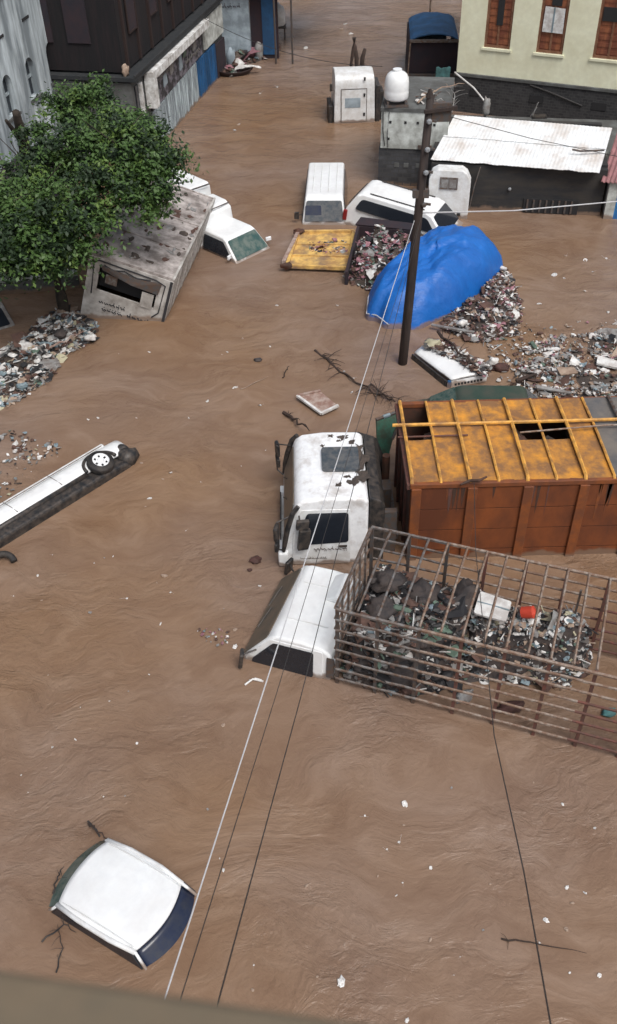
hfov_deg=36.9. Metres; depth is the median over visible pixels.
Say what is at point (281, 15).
water tank
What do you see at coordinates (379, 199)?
station wagon
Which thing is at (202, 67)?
blue door
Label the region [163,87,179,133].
shutter door
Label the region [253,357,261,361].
dark scrap
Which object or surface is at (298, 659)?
door
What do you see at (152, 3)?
upper window
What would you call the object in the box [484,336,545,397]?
rubbish drift
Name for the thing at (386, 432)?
green metal sheet
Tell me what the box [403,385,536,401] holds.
green car
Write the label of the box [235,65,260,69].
white sheet
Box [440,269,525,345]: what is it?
tarp rubbish
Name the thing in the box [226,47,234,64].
metal drum
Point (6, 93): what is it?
window
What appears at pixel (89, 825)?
branch
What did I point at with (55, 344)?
branch
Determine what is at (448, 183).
window
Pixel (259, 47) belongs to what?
metal drum
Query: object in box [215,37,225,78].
dark doorway
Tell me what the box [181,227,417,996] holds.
wire
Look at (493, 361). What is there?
plastic bag
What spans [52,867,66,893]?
branch
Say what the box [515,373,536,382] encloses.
plank
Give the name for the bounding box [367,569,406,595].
sack
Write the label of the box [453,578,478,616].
sack
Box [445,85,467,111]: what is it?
branch
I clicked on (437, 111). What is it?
utility pole
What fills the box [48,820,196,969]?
sunken car
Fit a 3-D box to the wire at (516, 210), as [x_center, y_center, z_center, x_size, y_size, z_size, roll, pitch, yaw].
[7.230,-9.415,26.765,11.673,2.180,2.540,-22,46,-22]
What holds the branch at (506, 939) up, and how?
on the water
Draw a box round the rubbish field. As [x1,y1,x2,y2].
[509,328,616,397]
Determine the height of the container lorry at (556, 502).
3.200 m
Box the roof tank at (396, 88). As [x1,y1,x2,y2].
[384,67,408,101]
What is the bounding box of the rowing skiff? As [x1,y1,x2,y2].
[219,67,252,76]
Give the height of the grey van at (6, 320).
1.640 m
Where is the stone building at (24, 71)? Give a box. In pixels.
[0,0,61,171]
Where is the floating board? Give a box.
[296,389,338,414]
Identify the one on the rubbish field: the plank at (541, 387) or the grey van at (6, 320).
the plank at (541, 387)
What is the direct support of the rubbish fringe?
on the water
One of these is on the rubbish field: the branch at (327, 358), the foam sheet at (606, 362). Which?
the foam sheet at (606, 362)
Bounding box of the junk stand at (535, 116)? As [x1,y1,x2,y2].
[530,102,546,118]
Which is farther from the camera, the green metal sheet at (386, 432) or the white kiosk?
the white kiosk
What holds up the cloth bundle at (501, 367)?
on the water
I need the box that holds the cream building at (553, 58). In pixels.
[452,0,616,119]
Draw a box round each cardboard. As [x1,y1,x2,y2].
[478,301,493,308]
[556,367,577,375]
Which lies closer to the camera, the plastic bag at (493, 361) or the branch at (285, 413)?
the branch at (285, 413)
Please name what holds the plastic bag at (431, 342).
on the bonnet debris at (450, 352)
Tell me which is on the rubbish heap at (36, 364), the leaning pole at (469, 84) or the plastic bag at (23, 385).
the plastic bag at (23, 385)
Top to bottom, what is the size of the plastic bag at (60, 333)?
0.320 m
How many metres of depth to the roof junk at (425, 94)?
33.95 m
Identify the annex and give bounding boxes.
[451,115,616,150]
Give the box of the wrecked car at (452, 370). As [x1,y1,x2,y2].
[411,339,486,387]
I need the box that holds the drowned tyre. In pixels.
[0,551,16,562]
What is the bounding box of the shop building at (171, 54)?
[39,0,225,162]
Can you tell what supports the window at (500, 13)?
in the cream building at (553, 58)
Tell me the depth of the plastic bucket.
16.92 m
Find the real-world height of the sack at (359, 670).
0.450 m
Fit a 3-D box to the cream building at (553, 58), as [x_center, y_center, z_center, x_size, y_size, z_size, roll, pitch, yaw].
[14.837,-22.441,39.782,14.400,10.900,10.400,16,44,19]
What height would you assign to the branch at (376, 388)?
0.399 m
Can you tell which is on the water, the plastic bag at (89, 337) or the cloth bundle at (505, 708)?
the cloth bundle at (505, 708)
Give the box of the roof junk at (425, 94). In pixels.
[415,90,443,103]
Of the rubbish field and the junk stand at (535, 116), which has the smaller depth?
the rubbish field
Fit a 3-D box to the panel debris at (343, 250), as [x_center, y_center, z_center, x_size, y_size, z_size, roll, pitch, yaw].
[0.641,-8.925,31.081,1.341,0.278,1.175,-2,41,0]
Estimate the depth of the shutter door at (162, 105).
38.51 m
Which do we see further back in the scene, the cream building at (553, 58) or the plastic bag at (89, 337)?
the cream building at (553, 58)
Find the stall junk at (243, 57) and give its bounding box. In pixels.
[223,43,280,76]
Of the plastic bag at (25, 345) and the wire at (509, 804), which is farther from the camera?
the plastic bag at (25, 345)
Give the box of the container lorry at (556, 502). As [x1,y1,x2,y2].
[273,394,616,566]
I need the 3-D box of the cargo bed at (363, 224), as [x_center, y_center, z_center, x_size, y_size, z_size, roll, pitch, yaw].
[2.503,-8.232,30.507,2.226,1.599,3.349,5,42,7]
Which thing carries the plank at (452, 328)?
on the tarp rubbish at (500, 318)
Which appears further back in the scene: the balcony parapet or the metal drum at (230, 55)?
the metal drum at (230, 55)
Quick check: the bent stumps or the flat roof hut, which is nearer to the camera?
the flat roof hut
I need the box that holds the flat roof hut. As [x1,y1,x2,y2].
[378,76,454,186]
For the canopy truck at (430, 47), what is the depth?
43.76 m
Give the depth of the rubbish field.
25.53 m
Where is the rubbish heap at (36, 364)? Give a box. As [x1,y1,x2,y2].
[0,304,99,409]
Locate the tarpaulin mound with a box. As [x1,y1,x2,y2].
[365,224,502,329]
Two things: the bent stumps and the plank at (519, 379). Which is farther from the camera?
the bent stumps
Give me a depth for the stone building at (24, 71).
33.19 m
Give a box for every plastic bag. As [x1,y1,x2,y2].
[16,382,27,389]
[19,340,32,349]
[52,328,67,339]
[84,334,96,340]
[424,338,440,346]
[456,319,467,326]
[489,357,498,364]
[601,707,615,716]
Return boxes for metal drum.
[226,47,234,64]
[254,41,263,59]
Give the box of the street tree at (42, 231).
[0,69,209,311]
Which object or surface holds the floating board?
on the water
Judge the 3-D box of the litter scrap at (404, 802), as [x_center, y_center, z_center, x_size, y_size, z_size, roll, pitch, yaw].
[1.632,4.951,15.629,0.105,0.084,0.118,-20,45,-19]
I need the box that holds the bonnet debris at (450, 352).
[422,340,492,377]
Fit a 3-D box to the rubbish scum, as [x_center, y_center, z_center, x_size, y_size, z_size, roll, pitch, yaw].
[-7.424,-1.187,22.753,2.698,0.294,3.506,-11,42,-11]
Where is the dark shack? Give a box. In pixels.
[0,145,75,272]
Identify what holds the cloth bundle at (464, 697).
on the water
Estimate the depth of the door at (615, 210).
32.50 m
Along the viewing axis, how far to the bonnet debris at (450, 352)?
25.43 m
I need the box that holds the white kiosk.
[429,164,470,218]
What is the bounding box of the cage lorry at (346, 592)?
[238,525,616,757]
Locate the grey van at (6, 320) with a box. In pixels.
[0,302,14,329]
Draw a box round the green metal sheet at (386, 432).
[375,411,396,453]
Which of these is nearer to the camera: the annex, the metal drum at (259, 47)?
the annex
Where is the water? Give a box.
[0,0,616,1023]
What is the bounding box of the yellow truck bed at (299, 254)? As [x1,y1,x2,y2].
[280,228,354,270]
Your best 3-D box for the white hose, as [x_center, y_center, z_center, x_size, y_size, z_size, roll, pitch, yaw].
[-1.046,3.221,17.625,0.373,0.080,0.108,-9,42,-8]
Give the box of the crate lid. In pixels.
[474,591,510,622]
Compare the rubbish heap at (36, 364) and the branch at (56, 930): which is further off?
the rubbish heap at (36, 364)
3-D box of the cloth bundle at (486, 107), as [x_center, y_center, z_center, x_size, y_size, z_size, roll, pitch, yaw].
[7.347,-16.733,38.197,0.343,0.926,0.304,-2,41,0]
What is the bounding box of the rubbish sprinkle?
[197,628,229,646]
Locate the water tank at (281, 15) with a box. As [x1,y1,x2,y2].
[277,2,285,26]
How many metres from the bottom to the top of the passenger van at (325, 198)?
1.804 m
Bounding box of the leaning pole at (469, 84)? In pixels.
[454,72,483,100]
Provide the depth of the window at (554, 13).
37.76 m
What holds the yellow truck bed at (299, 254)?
on the water
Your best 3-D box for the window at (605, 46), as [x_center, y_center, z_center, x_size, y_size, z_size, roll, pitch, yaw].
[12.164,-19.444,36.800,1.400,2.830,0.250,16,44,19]
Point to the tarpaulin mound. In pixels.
(457, 266)
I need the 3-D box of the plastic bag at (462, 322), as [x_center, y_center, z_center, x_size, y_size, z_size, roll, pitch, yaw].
[4.459,-5.497,26.922,0.319,0.202,0.262,-29,48,-27]
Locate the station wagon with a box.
[342,180,462,233]
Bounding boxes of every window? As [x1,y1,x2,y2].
[2,77,21,122]
[25,61,41,102]
[39,0,53,41]
[60,0,90,43]
[124,0,137,33]
[148,0,157,15]
[439,177,457,189]
[481,0,514,52]
[533,0,569,57]
[589,0,616,63]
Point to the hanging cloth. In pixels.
(443, 72)
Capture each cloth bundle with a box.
[121,63,128,76]
[249,555,261,563]
[456,689,473,703]
[482,96,490,117]
[491,363,509,372]
[496,700,524,712]
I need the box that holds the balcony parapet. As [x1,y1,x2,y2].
[0,971,356,1023]
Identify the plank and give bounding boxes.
[431,324,474,332]
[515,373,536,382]
[536,385,571,393]
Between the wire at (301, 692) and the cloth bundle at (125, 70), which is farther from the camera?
the cloth bundle at (125, 70)
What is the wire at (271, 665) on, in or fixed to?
attached to the utility pole at (437, 111)
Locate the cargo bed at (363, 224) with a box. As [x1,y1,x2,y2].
[345,217,412,284]
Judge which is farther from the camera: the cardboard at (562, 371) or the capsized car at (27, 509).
the cardboard at (562, 371)
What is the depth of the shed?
32.76 m
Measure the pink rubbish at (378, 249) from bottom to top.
1.304 m
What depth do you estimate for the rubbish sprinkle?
18.50 m
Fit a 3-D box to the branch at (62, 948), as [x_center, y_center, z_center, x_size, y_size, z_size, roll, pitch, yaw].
[-3.788,6.554,13.905,0.190,0.103,0.697,-17,44,-16]
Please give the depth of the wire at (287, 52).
38.53 m
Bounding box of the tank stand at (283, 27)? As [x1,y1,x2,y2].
[278,24,285,38]
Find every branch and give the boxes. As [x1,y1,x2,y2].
[41,916,74,941]
[48,929,63,972]
[49,331,82,347]
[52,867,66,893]
[87,823,106,838]
[282,410,309,430]
[314,349,394,404]
[370,383,402,407]
[417,82,464,103]
[437,329,496,371]
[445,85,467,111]
[501,933,584,952]
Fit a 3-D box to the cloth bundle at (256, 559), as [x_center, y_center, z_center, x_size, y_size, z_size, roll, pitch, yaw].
[-1.144,1.035,20.091,0.271,0.167,0.259,16,44,19]
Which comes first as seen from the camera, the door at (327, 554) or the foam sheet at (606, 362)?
the door at (327, 554)
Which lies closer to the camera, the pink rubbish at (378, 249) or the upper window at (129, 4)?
the pink rubbish at (378, 249)
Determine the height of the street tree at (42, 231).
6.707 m
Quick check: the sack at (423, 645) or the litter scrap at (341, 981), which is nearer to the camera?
the litter scrap at (341, 981)
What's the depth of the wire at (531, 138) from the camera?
23.86 m
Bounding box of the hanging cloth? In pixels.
[435,67,450,76]
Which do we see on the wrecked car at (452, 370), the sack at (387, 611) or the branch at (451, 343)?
the branch at (451, 343)
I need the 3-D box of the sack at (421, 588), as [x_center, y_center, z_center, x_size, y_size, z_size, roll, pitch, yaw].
[2.173,1.582,17.353,0.650,0.398,0.728,-26,47,-25]
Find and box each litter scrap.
[337,975,344,987]
[402,800,407,806]
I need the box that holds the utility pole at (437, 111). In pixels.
[398,88,457,365]
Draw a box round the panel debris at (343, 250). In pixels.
[309,238,347,252]
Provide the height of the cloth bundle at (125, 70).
0.524 m
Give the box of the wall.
[0,268,79,294]
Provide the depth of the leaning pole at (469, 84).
39.44 m
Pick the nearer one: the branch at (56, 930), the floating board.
the branch at (56, 930)
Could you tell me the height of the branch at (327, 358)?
0.337 m
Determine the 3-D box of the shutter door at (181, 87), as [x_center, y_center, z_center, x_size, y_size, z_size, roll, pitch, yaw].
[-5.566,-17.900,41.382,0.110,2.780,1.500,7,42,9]
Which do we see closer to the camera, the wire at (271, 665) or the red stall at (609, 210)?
the wire at (271, 665)
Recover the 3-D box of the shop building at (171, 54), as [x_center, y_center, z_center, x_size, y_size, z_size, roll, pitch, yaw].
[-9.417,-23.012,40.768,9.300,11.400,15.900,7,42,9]
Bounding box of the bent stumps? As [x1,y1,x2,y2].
[349,37,365,66]
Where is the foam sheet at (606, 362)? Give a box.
[596,355,616,368]
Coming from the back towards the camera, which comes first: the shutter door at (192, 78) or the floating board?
the shutter door at (192, 78)
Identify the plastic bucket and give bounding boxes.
[520,606,535,618]
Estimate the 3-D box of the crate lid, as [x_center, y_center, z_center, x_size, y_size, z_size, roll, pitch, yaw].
[3.398,1.758,17.046,0.626,0.096,0.508,15,51,9]
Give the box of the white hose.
[245,678,262,685]
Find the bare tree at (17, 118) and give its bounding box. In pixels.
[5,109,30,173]
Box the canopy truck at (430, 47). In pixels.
[405,12,458,76]
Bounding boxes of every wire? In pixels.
[165,220,414,994]
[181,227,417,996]
[199,15,382,66]
[217,219,420,1002]
[423,201,616,213]
[451,117,616,156]
[474,487,550,1023]
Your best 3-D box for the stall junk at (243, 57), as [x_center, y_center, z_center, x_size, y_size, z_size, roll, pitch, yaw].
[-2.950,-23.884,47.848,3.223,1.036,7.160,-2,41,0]
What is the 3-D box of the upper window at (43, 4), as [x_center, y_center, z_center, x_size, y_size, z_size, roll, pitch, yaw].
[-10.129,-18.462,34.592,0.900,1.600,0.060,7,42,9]
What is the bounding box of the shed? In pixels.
[431,115,611,215]
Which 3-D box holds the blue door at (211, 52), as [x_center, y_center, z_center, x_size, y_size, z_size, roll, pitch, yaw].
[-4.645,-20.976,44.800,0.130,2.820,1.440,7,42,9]
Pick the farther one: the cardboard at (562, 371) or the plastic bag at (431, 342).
the plastic bag at (431, 342)
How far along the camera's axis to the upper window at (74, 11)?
34.37 m
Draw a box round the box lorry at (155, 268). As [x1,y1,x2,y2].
[80,181,215,321]
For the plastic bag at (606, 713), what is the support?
on the water
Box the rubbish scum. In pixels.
[0,430,60,496]
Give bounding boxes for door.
[151,100,168,136]
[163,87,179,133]
[175,74,189,121]
[186,62,199,109]
[196,52,208,98]
[205,43,217,88]
[245,639,322,678]
[293,509,350,563]
[613,199,616,218]
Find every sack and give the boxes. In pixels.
[353,658,372,675]
[365,593,397,622]
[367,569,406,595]
[387,664,413,687]
[403,636,432,653]
[405,577,439,603]
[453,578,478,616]
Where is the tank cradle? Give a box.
[384,99,408,107]
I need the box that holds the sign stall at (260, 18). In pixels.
[221,0,293,63]
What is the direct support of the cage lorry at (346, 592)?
in the water
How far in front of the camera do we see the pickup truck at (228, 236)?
31.20 m
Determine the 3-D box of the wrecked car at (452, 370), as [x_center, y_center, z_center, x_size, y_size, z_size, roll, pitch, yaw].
[3.818,-3.983,25.552,1.121,0.442,2.167,-23,46,-23]
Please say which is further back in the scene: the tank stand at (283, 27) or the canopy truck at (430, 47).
the tank stand at (283, 27)
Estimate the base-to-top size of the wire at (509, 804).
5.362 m
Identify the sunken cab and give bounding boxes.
[327,66,383,123]
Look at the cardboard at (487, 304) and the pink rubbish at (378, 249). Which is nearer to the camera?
the cardboard at (487, 304)
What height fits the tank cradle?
0.200 m
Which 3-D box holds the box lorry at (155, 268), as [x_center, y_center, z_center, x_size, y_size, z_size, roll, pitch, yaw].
[-5.006,-8.691,30.445,2.566,2.670,7.679,18,42,-6]
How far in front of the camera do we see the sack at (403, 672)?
17.05 m
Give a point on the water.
(198, 530)
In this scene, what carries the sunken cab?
in the water
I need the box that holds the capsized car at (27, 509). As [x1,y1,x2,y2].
[0,441,139,547]
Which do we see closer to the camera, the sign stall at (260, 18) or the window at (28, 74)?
the window at (28, 74)
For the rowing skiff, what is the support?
on the water
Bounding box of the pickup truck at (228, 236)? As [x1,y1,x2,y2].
[168,170,270,263]
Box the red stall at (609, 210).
[601,134,616,218]
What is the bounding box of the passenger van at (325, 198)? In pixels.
[294,163,347,224]
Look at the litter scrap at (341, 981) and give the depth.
13.48 m
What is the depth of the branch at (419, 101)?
34.18 m
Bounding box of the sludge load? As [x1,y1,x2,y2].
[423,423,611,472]
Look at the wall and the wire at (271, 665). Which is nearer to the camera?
the wire at (271, 665)
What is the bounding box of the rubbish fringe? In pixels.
[502,320,616,367]
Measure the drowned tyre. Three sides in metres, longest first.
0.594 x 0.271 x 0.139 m
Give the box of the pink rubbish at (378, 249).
[343,224,410,290]

